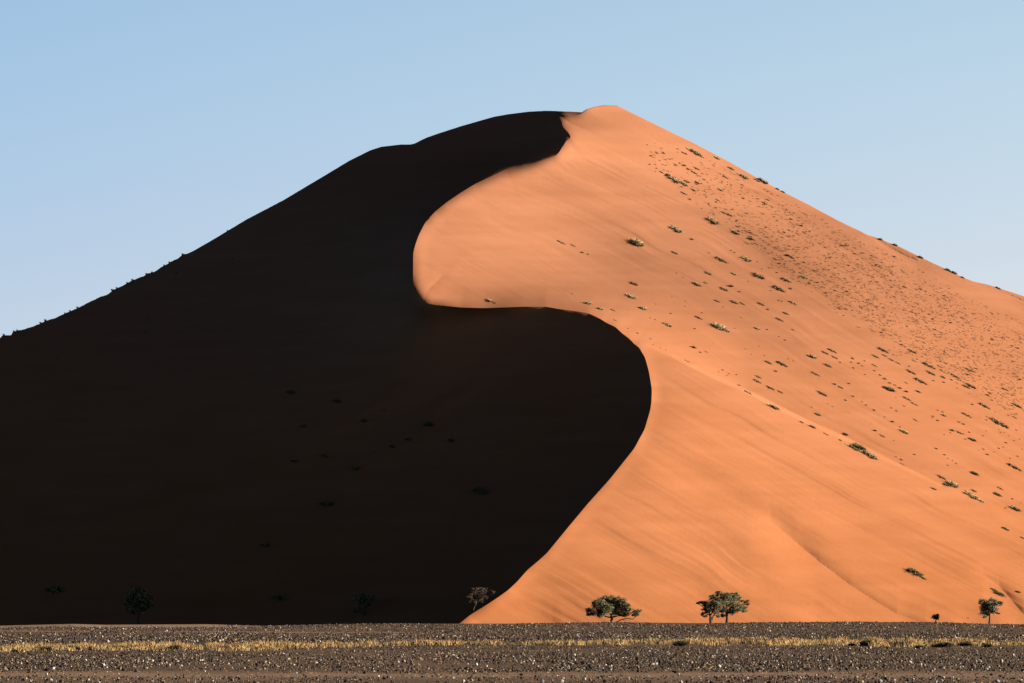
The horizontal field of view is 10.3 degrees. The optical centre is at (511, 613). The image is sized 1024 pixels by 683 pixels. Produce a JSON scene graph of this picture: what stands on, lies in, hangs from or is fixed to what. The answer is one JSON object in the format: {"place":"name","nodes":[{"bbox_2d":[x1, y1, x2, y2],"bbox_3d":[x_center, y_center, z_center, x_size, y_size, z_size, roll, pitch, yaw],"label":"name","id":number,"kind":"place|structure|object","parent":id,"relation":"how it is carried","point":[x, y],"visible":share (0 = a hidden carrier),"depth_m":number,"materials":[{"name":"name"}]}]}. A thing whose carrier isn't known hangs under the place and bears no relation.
{"place":"outdoors","nodes":[
{"label":"outdoors","id":0,"kind":"place"},
{"bbox_2d":[0,105,1023,625],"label":"dune","id":1,"kind":"structure","parent":0,"point":[154,439],"depth_m":927.93,"materials":[{"name":"orange sand"}]},
{"bbox_2d":[43,585,62,593],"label":"dune shrub","id":2,"kind":"object","parent":1,"relation":"on","point":[55,589],"visible":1,"depth_m":919.16,"materials":[{"name":"plant"}]},
{"bbox_2d":[272,593,287,601],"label":"dune shrub","id":3,"kind":"object","parent":1,"relation":"on","point":[279,597],"visible":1,"depth_m":878.62,"materials":[{"name":"plant"}]},
{"bbox_2d":[318,500,334,506],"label":"dune shrub","id":4,"kind":"object","parent":1,"relation":"on","point":[327,503],"visible":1,"depth_m":906.36,"materials":[{"name":"plant"}]},
{"bbox_2d":[331,398,340,402],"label":"dune shrub","id":5,"kind":"object","parent":1,"relation":"on","point":[335,400],"visible":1,"depth_m":935.63,"materials":[{"name":"plant"}]},
{"bbox_2d":[422,420,432,425],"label":"dune shrub","id":6,"kind":"object","parent":1,"relation":"on","point":[427,423],"visible":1,"depth_m":916.83,"materials":[{"name":"plant"}]},
{"bbox_2d":[469,485,491,494],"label":"dune shrub","id":7,"kind":"object","parent":1,"relation":"on","point":[481,490],"visible":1,"depth_m":887.51,"materials":[{"name":"green plant"}]},
{"bbox_2d":[467,587,495,610],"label":"bare tree","id":8,"kind":"object","parent":1,"relation":"on","point":[477,592],"visible":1,"depth_m":833.76,"materials":[{"name":"plant"}]},
{"bbox_2d":[629,238,642,246],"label":"dune shrub","id":9,"kind":"object","parent":1,"relation":"on","point":[639,243],"visible":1,"depth_m":968.27,"materials":[{"name":"beige plant"}]},
{"bbox_2d":[670,225,682,232],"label":"dune shrub","id":10,"kind":"object","parent":1,"relation":"on","point":[676,229],"visible":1,"depth_m":975.76,"materials":[{"name":"beige plant"}]},
{"bbox_2d":[705,216,718,224],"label":"dune shrub","id":11,"kind":"object","parent":1,"relation":"on","point":[712,219],"visible":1,"depth_m":980.83,"materials":[{"name":"beige plant"}]},
{"bbox_2d":[710,320,726,330],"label":"dune shrub","id":12,"kind":"object","parent":1,"relation":"on","point":[719,326],"visible":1,"depth_m":934.94,"materials":[{"name":"beige plant"}]},
{"bbox_2d":[751,272,765,279],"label":"grass tuft","id":13,"kind":"object","parent":1,"relation":"on","point":[760,276],"visible":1,"depth_m":963.50,"materials":[{"name":"plant"}]},
{"bbox_2d":[653,155,1023,415],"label":"scrub","id":14,"kind":"object","parent":1,"relation":"on","point":[887,296],"visible":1,"depth_m":962.67,"materials":[{"name":"brown plant"}]},
{"bbox_2d":[852,443,865,450],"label":"dune shrub","id":15,"kind":"object","parent":1,"relation":"on","point":[859,446],"visible":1,"depth_m":901.40,"materials":[{"name":"plant"}]},
{"bbox_2d":[858,449,878,459],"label":"dune shrub","id":16,"kind":"object","parent":1,"relation":"on","point":[869,454],"visible":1,"depth_m":900.65,"materials":[{"name":"beige plant"}]},
{"bbox_2d":[882,386,896,391],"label":"dune shrub","id":17,"kind":"object","parent":1,"relation":"on","point":[890,389],"visible":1,"depth_m":926.16,"materials":[{"name":"plant"}]},
{"bbox_2d":[908,567,923,575],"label":"dune shrub","id":18,"kind":"object","parent":1,"relation":"on","point":[915,571],"visible":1,"depth_m":873.38,"materials":[{"name":"plant"}]},
{"bbox_2d":[945,480,958,487],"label":"dune shrub","id":19,"kind":"object","parent":1,"relation":"on","point":[953,484],"visible":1,"depth_m":901.59,"materials":[{"name":"beige plant"}]},
{"bbox_2d":[962,489,977,499],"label":"dune shrub","id":20,"kind":"object","parent":1,"relation":"on","point":[972,496],"visible":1,"depth_m":900.22,"materials":[{"name":"beige plant"}]},
{"bbox_2d":[987,416,1009,428],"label":"grass tuft","id":21,"kind":"object","parent":1,"relation":"on","point":[998,422],"visible":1,"depth_m":926.95,"materials":[{"name":"plant"}]},
{"bbox_2d":[0,621,1023,682],"bbox_3d":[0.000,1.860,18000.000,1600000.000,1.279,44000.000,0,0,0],"label":"ground","id":22,"kind":"structure","parent":0,"point":[166,672],"depth_m":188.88,"materials":[{"name":"grey gravel"}]},
{"bbox_2d":[36,646,50,650],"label":"bush","id":23,"kind":"object","parent":22,"relation":"on","point":[44,647],"visible":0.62,"depth_m":239.10,"materials":[{"name":"green plant"}]},
{"bbox_2d":[65,644,81,649],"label":"bush","id":24,"kind":"object","parent":22,"relation":"on","point":[74,647],"visible":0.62,"depth_m":241.63,"materials":[{"name":"beige plant"}]},
{"bbox_2d":[121,586,153,624],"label":"acacia tree","id":25,"kind":"object","parent":22,"relation":"on","point":[140,600],"visible":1,"depth_m":881.49,"materials":[{"name":"green plant"}]},
{"bbox_2d":[165,643,182,649],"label":"bush","id":26,"kind":"object","parent":22,"relation":"on","point":[174,646],"visible":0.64,"depth_m":252.68,"materials":[{"name":"plant"}]},
{"bbox_2d":[352,593,378,615],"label":"acacia tree","id":27,"kind":"object","parent":22,"relation":"on","point":[362,599],"visible":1,"depth_m":856.10,"materials":[{"name":"green plant"}]},
{"bbox_2d":[0,635,1023,682],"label":"grass","id":28,"kind":"structure","parent":22,"relation":"on","point":[257,645],"depth_m":280.71,"materials":[{"name":"yellow plant"}]},
{"bbox_2d":[585,594,641,621],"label":"acacia tree","id":29,"kind":"object","parent":22,"relation":"on","point":[605,605],"visible":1,"depth_m":821.79,"materials":[{"name":"green plant"}]},
{"bbox_2d":[672,640,689,645],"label":"bush","id":30,"kind":"object","parent":22,"relation":"on","point":[680,643],"visible":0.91,"depth_m":281.32,"materials":[{"name":"green plant"}]},
{"bbox_2d":[696,599,721,622],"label":"acacia tree","id":31,"kind":"object","parent":22,"relation":"on","point":[713,606],"visible":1,"depth_m":818.48,"materials":[{"name":"green plant"}]},
{"bbox_2d":[708,591,749,622],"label":"acacia tree","id":32,"kind":"object","parent":22,"relation":"on","point":[725,600],"visible":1,"depth_m":824.27,"materials":[{"name":"green plant"}]},
{"bbox_2d":[858,635,872,645],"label":"bush","id":33,"kind":"object","parent":22,"relation":"on","point":[865,642],"visible":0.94,"depth_m":277.79,"materials":[{"name":"plant"}]},
{"bbox_2d":[890,640,904,645],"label":"bush","id":34,"kind":"object","parent":22,"relation":"on","point":[898,642],"visible":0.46,"depth_m":277.97,"materials":[{"name":"green plant"}]},
{"bbox_2d":[931,613,939,621],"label":"round bush","id":35,"kind":"object","parent":22,"relation":"on","point":[936,617],"visible":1,"depth_m":822.96,"materials":[{"name":"green plant"}]},
{"bbox_2d":[935,641,952,646],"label":"bush","id":36,"kind":"object","parent":22,"relation":"on","point":[944,644],"visible":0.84,"depth_m":271.14,"materials":[{"name":"green plant"}]},
{"bbox_2d":[955,641,971,645],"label":"bush","id":37,"kind":"object","parent":22,"relation":"on","point":[965,643],"visible":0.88,"depth_m":277.93,"materials":[{"name":"green plant"}]},
{"bbox_2d":[982,643,992,646],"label":"bush","id":38,"kind":"object","parent":22,"relation":"on","point":[986,645],"visible":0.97,"depth_m":271.11,"materials":[{"name":"green plant"}]},
{"bbox_2d":[977,597,1002,623],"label":"acacia tree","id":39,"kind":"object","parent":22,"relation":"on","point":[987,607],"visible":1,"depth_m":821.95,"materials":[{"name":"green plant"}]},
{"bbox_2d":[0,0,1023,337],"label":"sky","id":40,"kind":"structure","parent":0,"point":[135,134],"materials":[{"name":"blue"}]}
]}

